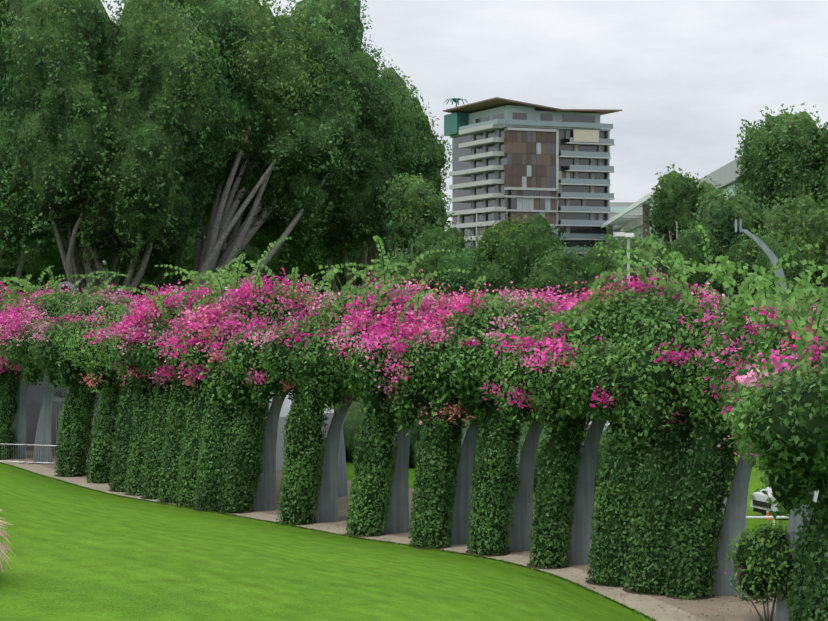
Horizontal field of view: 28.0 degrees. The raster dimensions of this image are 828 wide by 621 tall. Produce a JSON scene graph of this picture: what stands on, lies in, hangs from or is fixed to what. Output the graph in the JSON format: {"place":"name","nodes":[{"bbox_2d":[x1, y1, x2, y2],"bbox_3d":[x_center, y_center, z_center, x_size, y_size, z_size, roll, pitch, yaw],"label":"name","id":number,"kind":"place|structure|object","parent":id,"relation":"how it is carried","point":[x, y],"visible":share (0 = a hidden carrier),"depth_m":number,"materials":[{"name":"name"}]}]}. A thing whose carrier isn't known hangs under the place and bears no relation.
{"place":"outdoors","nodes":[
{"label":"outdoors","id":0,"kind":"place"},
{"bbox_2d":[0,448,776,620],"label":"footpath","id":1,"kind":"structure","parent":0,"point":[696,608],"depth_m":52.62,"materials":[{"name":"beige concrete"}]},
{"bbox_2d":[5,444,88,464],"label":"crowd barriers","id":2,"kind":"object","parent":1,"relation":"on","point":[33,462],"visible":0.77,"depth_m":94.02,"materials":[{"name":"metal"}]},
{"bbox_2d":[25,374,69,449],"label":"wall","id":3,"kind":"structure","parent":1,"relation":"on","point":[34,395],"depth_m":103.07,"materials":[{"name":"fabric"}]},
{"bbox_2d":[56,388,103,451],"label":"marquee tent","id":4,"kind":"object","parent":1,"relation":"on","point":[58,409],"visible":0.1,"depth_m":101.07,"materials":[{"name":"fabric"}]},
{"bbox_2d":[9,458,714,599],"bbox_3d":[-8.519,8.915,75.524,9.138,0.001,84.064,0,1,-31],"label":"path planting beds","id":5,"kind":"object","parent":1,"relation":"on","point":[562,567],"visible":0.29,"depth_m":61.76,"materials":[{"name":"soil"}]},
{"bbox_2d":[11,281,813,620],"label":"arbor columns","id":6,"kind":"structure","parent":1,"relation":"on","point":[333,487],"depth_m":64.34,"materials":[{"name":"grey metal"}]},
{"bbox_2d":[0,225,827,620],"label":"bougainvillea vine","id":7,"kind":"object","parent":6,"relation":"attached to","point":[748,381],"visible":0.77,"depth_m":62.36,"materials":[{"name":"green plant"}]},
{"bbox_2d":[0,433,788,620],"bbox_3d":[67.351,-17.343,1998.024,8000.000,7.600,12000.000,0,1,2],"label":"lawn","id":8,"kind":"structure","parent":0,"point":[82,554],"depth_m":36.55,"materials":[{"name":"green plant"}]},
{"bbox_2d":[0,509,14,572],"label":"ornamental grass","id":9,"kind":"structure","parent":8,"relation":"on","point":[2,546],"depth_m":24.78,"materials":[{"name":"beige plant"}]},
{"bbox_2d":[0,237,48,290],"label":"tree","id":10,"kind":"object","parent":8,"relation":"on","point":[21,260],"depth_m":124.60,"materials":[{"name":"green plant"}]},
{"bbox_2d":[0,227,92,295],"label":"shrub","id":11,"kind":"object","parent":8,"relation":"on","point":[35,266],"visible":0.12,"depth_m":135.56,"materials":[{"name":"green plant"}]},
{"bbox_2d":[86,268,117,295],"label":"tree","id":12,"kind":"object","parent":8,"relation":"on","point":[106,275],"depth_m":188.29,"materials":[{"name":"green plant"}]},
{"bbox_2d":[0,0,245,298],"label":"tree","id":13,"kind":"object","parent":8,"relation":"on","point":[116,136],"visible":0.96,"depth_m":105.01,"materials":[{"name":"green plant"}]},
{"bbox_2d":[101,216,290,298],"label":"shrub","id":14,"kind":"object","parent":8,"relation":"on","point":[252,251],"visible":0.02,"depth_m":145.69,"materials":[{"name":"green plant"}]},
{"bbox_2d":[193,0,402,290],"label":"tree","id":15,"kind":"object","parent":8,"relation":"on","point":[308,157],"visible":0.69,"depth_m":115.52,"materials":[{"name":"green plant"}]},
{"bbox_2d":[260,390,345,469],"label":"building","id":16,"kind":"structure","parent":8,"relation":"on","point":[284,412],"depth_m":91.31,"materials":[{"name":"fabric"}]},
{"bbox_2d":[271,240,385,300],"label":"shrub","id":17,"kind":"object","parent":8,"relation":"on","point":[309,270],"visible":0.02,"depth_m":154.47,"materials":[{"name":"green plant"}]},
{"bbox_2d":[313,54,453,296],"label":"tree","id":18,"kind":"object","parent":8,"relation":"on","point":[418,148],"visible":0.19,"depth_m":125.15,"materials":[{"name":"green plant"}]},
{"bbox_2d":[0,462,769,620],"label":"ground litter and grass fringe","id":19,"kind":"object","parent":8,"relation":"on","point":[538,570],"visible":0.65,"depth_m":63.18,"materials":[{"name":"green plant"}]},
{"bbox_2d":[370,244,436,296],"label":"shrub","id":20,"kind":"object","parent":8,"relation":"on","point":[403,258],"visible":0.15,"depth_m":98.31,"materials":[{"name":"green plant"}]},
{"bbox_2d":[373,171,454,259],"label":"tree","id":21,"kind":"object","parent":8,"relation":"on","point":[407,202],"visible":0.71,"depth_m":117.29,"materials":[{"name":"green plant"}]},
{"bbox_2d":[404,214,489,296],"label":"tree","id":22,"kind":"object","parent":8,"relation":"on","point":[428,238],"visible":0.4,"depth_m":102.34,"materials":[{"name":"green plant"}]},
{"bbox_2d":[343,398,612,493],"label":"hedge","id":23,"kind":"object","parent":8,"relation":"on","point":[351,427],"visible":0.1,"depth_m":91.45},
{"bbox_2d":[437,248,523,301],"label":"shrub","id":24,"kind":"object","parent":8,"relation":"on","point":[493,274],"visible":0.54,"depth_m":94.44,"materials":[{"name":"green plant"}]},
{"bbox_2d":[473,210,570,295],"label":"tree","id":25,"kind":"object","parent":8,"relation":"on","point":[516,246],"visible":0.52,"depth_m":105.34,"materials":[{"name":"green plant"}]},
{"bbox_2d":[518,258,585,302],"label":"shrub","id":26,"kind":"object","parent":8,"relation":"on","point":[545,276],"visible":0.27,"depth_m":95.02,"materials":[{"name":"green plant"}]},
{"bbox_2d":[525,243,589,295],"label":"tree","id":27,"kind":"object","parent":8,"relation":"on","point":[564,258],"visible":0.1,"depth_m":100.18,"materials":[{"name":"green plant"}]},
{"bbox_2d":[586,414,609,431],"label":"marquee tent","id":28,"kind":"object","parent":8,"relation":"on","point":[606,425],"depth_m":85.63,"materials":[{"name":"fabric"}]},
{"bbox_2d":[571,237,650,297],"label":"shrub","id":29,"kind":"object","parent":8,"relation":"on","point":[593,265],"visible":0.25,"depth_m":94.39,"materials":[{"name":"green plant"}]},
{"bbox_2d":[610,202,634,238],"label":"building","id":30,"kind":"structure","parent":8,"relation":"on","point":[616,208],"depth_m":452.15,"materials":[{"name":"glass"}]},
{"bbox_2d":[614,232,633,282],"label":"light pole","id":31,"kind":"object","parent":8,"relation":"on","point":[628,235],"visible":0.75,"depth_m":80.81,"materials":[{"name":"metal"}]},
{"bbox_2d":[598,226,665,300],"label":"tree","id":32,"kind":"object","parent":8,"relation":"on","point":[612,243],"visible":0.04,"depth_m":101.97,"materials":[{"name":"green plant"}]},
{"bbox_2d":[600,229,665,247],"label":"tree","id":33,"kind":"object","parent":8,"relation":"on","point":[653,237],"depth_m":187.47,"materials":[{"name":"green plant"}]},
{"bbox_2d":[641,219,728,431],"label":"tree","id":34,"kind":"object","parent":8,"relation":"on","point":[689,245],"visible":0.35,"depth_m":95.02,"materials":[{"name":"green plant"}]},
{"bbox_2d":[643,163,729,429],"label":"tree","id":35,"kind":"object","parent":8,"relation":"on","point":[676,201],"visible":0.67,"depth_m":115.08,"materials":[{"name":"green plant"}]},
{"bbox_2d":[601,134,820,242],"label":"building","id":36,"kind":"structure","parent":8,"relation":"on","point":[632,216],"depth_m":273.37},
{"bbox_2d":[687,183,767,448],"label":"tree","id":37,"kind":"object","parent":8,"relation":"on","point":[718,212],"visible":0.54,"depth_m":101.15,"materials":[{"name":"green plant"}]},
{"bbox_2d":[732,150,743,194],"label":"tree","id":38,"kind":"object","parent":8,"relation":"on","point":[737,182],"depth_m":114.40,"materials":[{"name":"green plant"}]},
{"bbox_2d":[735,219,786,302],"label":"curved steel mast","id":39,"kind":"object","parent":8,"relation":"on","point":[770,254],"visible":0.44,"depth_m":72.59,"materials":[{"name":"grey metal"}]},
{"bbox_2d":[724,519,798,620],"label":"shrub","id":40,"kind":"object","parent":8,"relation":"on","point":[763,560],"visible":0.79,"depth_m":48.35,"materials":[{"name":"green plant"}]},
{"bbox_2d":[717,225,815,311],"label":"shrub","id":41,"kind":"object","parent":8,"relation":"on","point":[749,251],"visible":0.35,"depth_m":95.39,"materials":[{"name":"green plant"}]},
{"bbox_2d":[746,516,788,524],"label":"white rail","id":42,"kind":"object","parent":8,"relation":"on","point":[765,517],"visible":0.12,"depth_m":69.59,"materials":[{"name":"metal"}]},
{"bbox_2d":[764,510,772,519],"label":"traffic cone","id":43,"kind":"object","parent":8,"relation":"on","point":[767,512],"visible":0.31,"depth_m":71.31,"materials":[{"name":"orange plastic"}]},
{"bbox_2d":[733,103,827,209],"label":"tree","id":44,"kind":"object","parent":8,"relation":"on","point":[780,157],"visible":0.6,"depth_m":109.78,"materials":[{"name":"green plant"}]},
{"bbox_2d":[750,486,818,519],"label":"car","id":45,"kind":"object","parent":8,"relation":"on","point":[758,502],"visible":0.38,"depth_m":71.78,"materials":[{"name":"grey paint"}]},
{"bbox_2d":[747,183,827,307],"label":"tree","id":46,"kind":"object","parent":8,"relation":"on","point":[804,217],"visible":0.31,"depth_m":98.32,"materials":[{"name":"green plant"}]},
{"bbox_2d":[815,122,827,202],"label":"tree","id":47,"kind":"object","parent":8,"relation":"on","point":[824,176],"visible":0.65,"depth_m":108.65,"materials":[{"name":"green plant"}]},
{"bbox_2d":[101,0,827,261],"label":"sky","id":48,"kind":"structure","parent":0,"point":[683,75],"materials":[{"name":"white"}]},
{"bbox_2d":[443,97,622,256],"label":"apartment tower","id":49,"kind":"structure","parent":0,"point":[519,159],"depth_m":376.38,"materials":[{"name":"white concrete"}]}
]}

